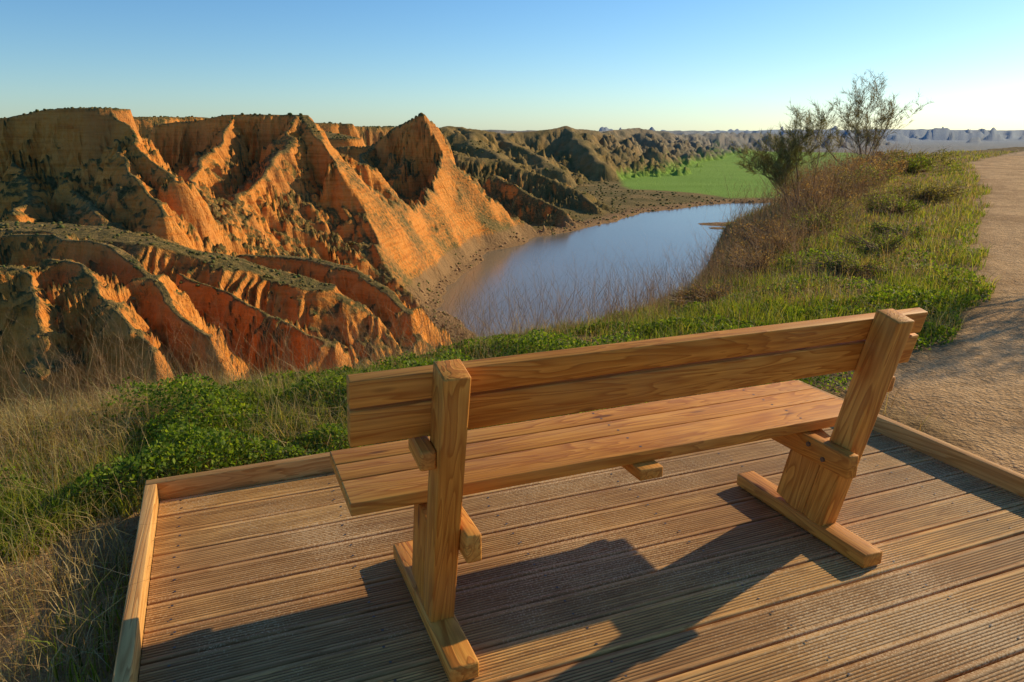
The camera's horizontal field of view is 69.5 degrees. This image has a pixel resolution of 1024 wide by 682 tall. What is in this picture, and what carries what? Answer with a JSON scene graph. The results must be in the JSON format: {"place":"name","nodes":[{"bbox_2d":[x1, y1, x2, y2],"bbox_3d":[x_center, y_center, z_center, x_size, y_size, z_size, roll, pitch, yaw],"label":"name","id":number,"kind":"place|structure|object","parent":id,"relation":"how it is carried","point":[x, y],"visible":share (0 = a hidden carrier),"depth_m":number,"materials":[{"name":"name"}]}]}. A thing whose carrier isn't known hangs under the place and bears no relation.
{"place":"outdoors","nodes":[
{"label":"outdoors","id":0,"kind":"place"},
{"bbox_2d":[0,108,1023,681],"bbox_3d":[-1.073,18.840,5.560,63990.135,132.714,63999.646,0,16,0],"label":"terrain","id":1,"kind":"structure","parent":0,"point":[966,386],"depth_m":224.41,"materials":[{"name":"orange soil"}]},
{"bbox_2d":[0,107,760,372],"bbox_3d":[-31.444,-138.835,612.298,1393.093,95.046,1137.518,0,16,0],"label":"scrub bushes","id":2,"kind":"object","parent":1,"relation":"on","point":[59,225],"visible":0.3,"depth_m":325.75,"materials":[{"name":"green plant"}]},
{"bbox_2d":[0,137,983,417],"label":"dry stalks","id":3,"kind":"object","parent":1,"relation":"on","point":[706,259],"visible":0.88,"depth_m":7.39,"materials":[{"name":"brown plant"}]},
{"bbox_2d":[0,218,994,521],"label":"leafy weeds","id":4,"kind":"object","parent":1,"relation":"on","point":[194,434],"visible":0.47,"depth_m":4.33,"materials":[{"name":"green plant"}]},
{"bbox_2d":[0,150,1013,681],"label":"green grass","id":5,"kind":"structure","parent":1,"relation":"on","point":[98,496],"depth_m":5.51,"materials":[{"name":"green plant"}]},
{"bbox_2d":[0,149,1019,681],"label":"dry grass","id":6,"kind":"structure","parent":1,"relation":"on","point":[18,421],"depth_m":3.89,"materials":[{"name":"plant"}]},
{"bbox_2d":[112,380,1023,681],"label":"wooden deck","id":7,"kind":"structure","parent":1,"relation":"on","point":[700,566],"depth_m":2.56,"materials":[{"name":"wood"}]},
{"bbox_2d":[330,307,927,681],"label":"park bench","id":8,"kind":"object","parent":7,"relation":"on","point":[442,469],"visible":1,"depth_m":2.37,"materials":[{"name":"brown wood"}]},
{"bbox_2d":[666,277,769,309],"bbox_3d":[2.213,-0.499,7.982,1.249,0.362,0.848,0,16,0],"label":"shrub","id":9,"kind":"object","parent":1,"relation":"on","point":[699,290],"visible":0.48,"depth_m":7.99,"materials":[{"name":"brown plant"}]},
{"bbox_2d":[709,240,800,274],"bbox_3d":[3.284,-1.156,9.911,1.565,0.515,1.077,-14,21,-41],"label":"shrub","id":10,"kind":"object","parent":1,"relation":"on","point":[755,258],"visible":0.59,"depth_m":9.62,"materials":[{"name":"brown plant"}]},
{"bbox_2d":[734,218,806,257],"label":"shrub","id":11,"kind":"object","parent":1,"relation":"on","point":[771,240],"visible":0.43,"depth_m":11.16,"materials":[{"name":"brown plant"}]},
{"bbox_2d":[718,210,833,240],"bbox_3d":[4.479,-1.888,12.439,1.940,0.604,0.927,5,17,16],"label":"shrub","id":12,"kind":"object","parent":1,"relation":"on","point":[744,225],"visible":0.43,"depth_m":12.36,"materials":[{"name":"brown plant"}]},
{"bbox_2d":[727,96,842,213],"bbox_3d":[5.843,-3.897,15.775,2.007,2.583,2.124,-5,17,-18],"label":"broom tree","id":13,"kind":"object","parent":1,"relation":"on","point":[780,167],"visible":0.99,"depth_m":15.33,"materials":[{"name":"green plant"}]},
{"bbox_2d":[766,174,863,212],"bbox_3d":[6.362,-3.205,16.008,2.009,0.907,2.019,12,20,37],"label":"shrub","id":14,"kind":"object","parent":1,"relation":"on","point":[810,191],"visible":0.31,"depth_m":16.03,"materials":[{"name":"brown plant"}]},
{"bbox_2d":[771,191,860,230],"bbox_3d":[5.790,-2.538,14.258,1.540,0.838,1.454,-15,22,-42],"label":"shrub","id":15,"kind":"object","parent":1,"relation":"on","point":[827,206],"visible":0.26,"depth_m":14.16,"materials":[{"name":"brown plant"}]},
{"bbox_2d":[784,166,860,199],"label":"shrub","id":16,"kind":"object","parent":1,"relation":"on","point":[828,178],"visible":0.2,"depth_m":17.55,"materials":[{"name":"brown plant"}]},
{"bbox_2d":[782,206,873,234],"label":"shrub","id":17,"kind":"object","parent":1,"relation":"on","point":[811,219],"visible":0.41,"depth_m":12.73,"materials":[{"name":"brown plant"}]},
{"bbox_2d":[798,157,890,190],"bbox_3d":[8.862,-4.540,20.056,2.360,1.164,2.625,0,16,0],"label":"shrub","id":18,"kind":"object","parent":1,"relation":"on","point":[848,172],"visible":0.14,"depth_m":19.79,"materials":[{"name":"brown plant"}]},
{"bbox_2d":[794,246,901,275],"bbox_3d":[3.983,-0.916,8.668,0.794,0.350,1.022,-5,17,-18],"label":"shrub","id":19,"kind":"object","parent":1,"relation":"on","point":[832,261],"visible":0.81,"depth_m":8.59,"materials":[{"name":"green plant"}]},
{"bbox_2d":[787,67,933,164],"bbox_3d":[11.440,-7.033,24.158,4.453,3.660,3.033,15,22,42],"label":"broom tree","id":20,"kind":"object","parent":1,"relation":"on","point":[865,132],"visible":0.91,"depth_m":24.03,"materials":[{"name":"leaf foliage"},{"name":"wood"}]},
{"bbox_2d":[801,164,921,197],"bbox_3d":[8.122,-3.828,17.783,2.186,0.856,2.475,-8,18,-25],"label":"shrub","id":21,"kind":"object","parent":1,"relation":"on","point":[902,192],"visible":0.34,"depth_m":17.96,"materials":[{"name":"brown plant"}]},
{"bbox_2d":[824,160,905,187],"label":"shrub","id":22,"kind":"object","parent":1,"relation":"on","point":[868,170],"visible":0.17,"depth_m":20.95,"materials":[{"name":"brown plant"}]},
{"bbox_2d":[829,151,907,183],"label":"shrub","id":23,"kind":"object","parent":1,"relation":"on","point":[861,162],"visible":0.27,"depth_m":22.75,"materials":[{"name":"brown plant"}]},
{"bbox_2d":[828,150,914,180],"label":"shrub","id":24,"kind":"object","parent":1,"relation":"on","point":[901,163],"visible":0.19,"depth_m":25.01,"materials":[{"name":"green plant"}]},
{"bbox_2d":[839,229,906,256],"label":"shrub","id":25,"kind":"object","parent":1,"relation":"on","point":[888,244],"visible":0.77,"depth_m":9.86,"materials":[{"name":"green plant"}]},
{"bbox_2d":[872,150,914,162],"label":"shrub","id":26,"kind":"object","parent":1,"relation":"on","point":[889,155],"visible":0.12,"depth_m":40.39,"materials":[{"name":"green plant"}]},
{"bbox_2d":[860,186,929,214],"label":"shrub","id":27,"kind":"object","parent":1,"relation":"on","point":[898,206],"visible":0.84,"depth_m":14.63,"materials":[{"name":"green plant"}]},
{"bbox_2d":[863,219,929,240],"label":"shrub","id":28,"kind":"object","parent":1,"relation":"on","point":[878,227],"visible":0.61,"depth_m":11.35,"materials":[{"name":"green plant"}]},
{"bbox_2d":[867,151,943,160],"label":"shrub","id":29,"kind":"object","parent":1,"relation":"on","point":[908,155],"visible":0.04,"depth_m":48.41,"materials":[{"name":"green plant"}]},
{"bbox_2d":[881,145,968,165],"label":"shrub","id":30,"kind":"object","parent":1,"relation":"on","point":[939,150],"visible":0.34,"depth_m":33.43,"materials":[{"name":"green plant"}]},
{"bbox_2d":[884,150,973,173],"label":"shrub","id":31,"kind":"object","parent":1,"relation":"on","point":[923,159],"visible":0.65,"depth_m":27.50,"materials":[{"name":"green plant"}]},
{"bbox_2d":[897,176,972,203],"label":"shrub","id":32,"kind":"object","parent":1,"relation":"on","point":[942,194],"visible":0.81,"depth_m":16.76,"materials":[{"name":"green plant"}]},
{"bbox_2d":[0,0,1023,130],"label":"sky","id":33,"kind":"structure","parent":0,"point":[509,65],"materials":[{"name":"blue"}]},
{"bbox_2d":[436,202,777,338],"bbox_3d":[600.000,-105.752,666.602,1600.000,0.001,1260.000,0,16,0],"label":"lake water","id":34,"kind":"structure","parent":0,"point":[634,233],"depth_m":465.52,"materials":[{"name":"blue liquid"}]}
]}

